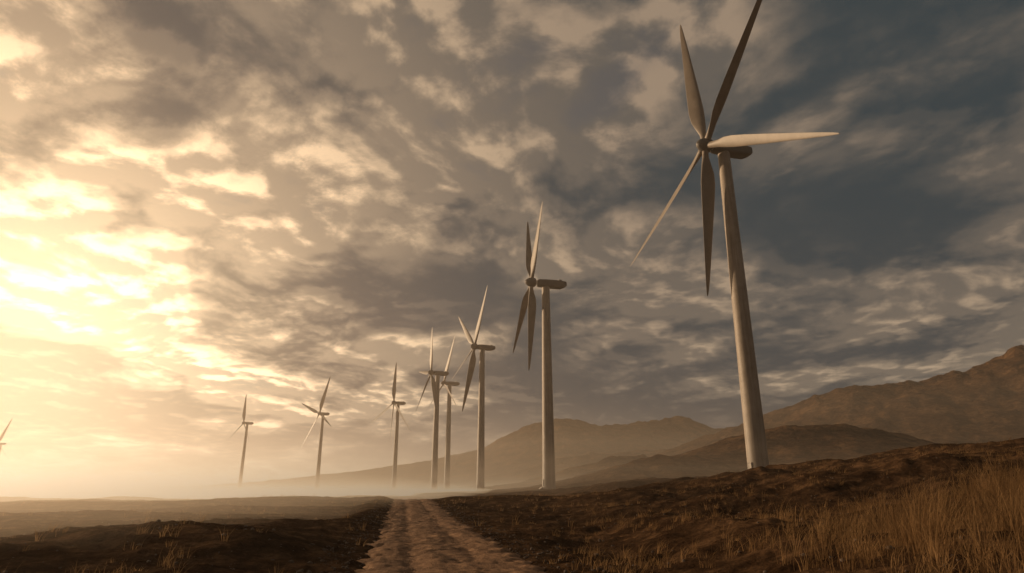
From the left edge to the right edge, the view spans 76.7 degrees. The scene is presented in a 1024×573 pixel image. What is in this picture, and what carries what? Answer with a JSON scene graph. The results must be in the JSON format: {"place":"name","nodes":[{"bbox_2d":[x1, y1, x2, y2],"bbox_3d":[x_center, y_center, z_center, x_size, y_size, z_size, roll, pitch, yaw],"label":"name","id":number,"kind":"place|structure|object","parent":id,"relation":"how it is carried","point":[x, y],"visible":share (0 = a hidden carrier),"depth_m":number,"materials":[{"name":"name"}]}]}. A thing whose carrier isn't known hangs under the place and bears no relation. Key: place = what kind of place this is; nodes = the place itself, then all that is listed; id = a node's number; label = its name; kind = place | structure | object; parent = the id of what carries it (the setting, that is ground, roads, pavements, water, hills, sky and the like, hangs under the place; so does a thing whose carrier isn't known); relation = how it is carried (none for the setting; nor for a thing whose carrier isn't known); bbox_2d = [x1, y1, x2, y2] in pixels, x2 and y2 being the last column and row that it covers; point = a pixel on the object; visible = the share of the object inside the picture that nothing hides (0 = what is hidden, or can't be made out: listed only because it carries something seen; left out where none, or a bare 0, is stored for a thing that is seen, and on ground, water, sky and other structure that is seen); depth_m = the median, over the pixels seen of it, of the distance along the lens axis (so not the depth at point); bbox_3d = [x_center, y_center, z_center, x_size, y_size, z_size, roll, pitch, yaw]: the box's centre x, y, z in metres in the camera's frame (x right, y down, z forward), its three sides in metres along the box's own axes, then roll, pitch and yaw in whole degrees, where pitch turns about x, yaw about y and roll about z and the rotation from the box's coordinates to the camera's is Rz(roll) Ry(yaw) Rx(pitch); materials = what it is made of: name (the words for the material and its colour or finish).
{"place":"outdoors","nodes":[
{"label":"outdoors","id":0,"kind":"place"},
{"bbox_2d":[354,496,545,572],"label":"dirt road","id":1,"kind":"structure","parent":0,"point":[423,536],"depth_m":20.16,"materials":[{"name":"brown soil"}]},
{"bbox_2d":[0,345,1023,572],"bbox_3d":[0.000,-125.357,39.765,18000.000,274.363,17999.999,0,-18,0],"label":"ground","id":2,"kind":"structure","parent":0,"point":[977,406],"depth_m":50.65,"materials":[{"name":"soil"}]},
{"bbox_2d":[0,418,12,456],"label":"wind turbine","id":3,"kind":"object","parent":2,"relation":"on","point":[2,434],"visible":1,"depth_m":1111.15,"materials":[{"name":"paint"}]},
{"bbox_2d":[227,394,253,494],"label":"wind turbine","id":4,"kind":"object","parent":2,"relation":"on","point":[243,456],"visible":0.94,"depth_m":803.28,"materials":[{"name":"paint"}]},
{"bbox_2d":[301,376,330,494],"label":"wind turbine","id":5,"kind":"object","parent":2,"relation":"on","point":[317,477],"visible":0.93,"depth_m":707.53,"materials":[{"name":"paint"}]},
{"bbox_2d":[371,362,409,494],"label":"wind turbine","id":6,"kind":"object","parent":2,"relation":"on","point":[394,467],"visible":0.91,"depth_m":614.43,"materials":[{"name":"paint"}]},
{"bbox_2d":[416,331,448,491],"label":"wind turbine","id":7,"kind":"object","parent":2,"relation":"on","point":[435,384],"visible":0.89,"depth_m":459.81,"materials":[{"name":"paint"}]},
{"bbox_2d":[429,336,459,491],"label":"wind turbine","id":8,"kind":"object","parent":2,"relation":"on","point":[450,384],"visible":0.87,"depth_m":586.46,"materials":[{"name":"paint"}]},
{"bbox_2d":[452,285,494,490],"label":"wind turbine","id":9,"kind":"object","parent":2,"relation":"on","point":[474,346],"visible":0.91,"depth_m":385.74,"materials":[{"name":"paint"}]},
{"bbox_2d":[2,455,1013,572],"bbox_3d":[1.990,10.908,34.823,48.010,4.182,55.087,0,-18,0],"label":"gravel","id":10,"kind":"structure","parent":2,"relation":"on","point":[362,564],"depth_m":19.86,"materials":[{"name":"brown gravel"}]},
{"bbox_2d":[513,201,566,488],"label":"wind turbine","id":11,"kind":"object","parent":2,"relation":"on","point":[548,451],"visible":0.95,"depth_m":265.09,"materials":[{"name":"paint"}]},
{"bbox_2d":[631,0,839,468],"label":"wind turbine","id":12,"kind":"object","parent":2,"relation":"on","point":[725,149],"visible":0.94,"depth_m":159.84,"materials":[{"name":"paint"}]},
{"bbox_2d":[747,462,751,468],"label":"door","id":13,"kind":"structure","parent":12,"relation":"in","point":[749,464],"depth_m":145.02,"materials":[{"name":"paint"}]},
{"bbox_2d":[0,435,1023,572],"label":"dry grass","id":14,"kind":"structure","parent":0,"point":[909,522],"depth_m":12.45,"materials":[{"name":"brown plant"}]},
{"bbox_2d":[0,0,1023,491],"label":"sky","id":15,"kind":"structure","parent":0,"point":[206,205],"materials":[{"name":"grey"}]}
]}

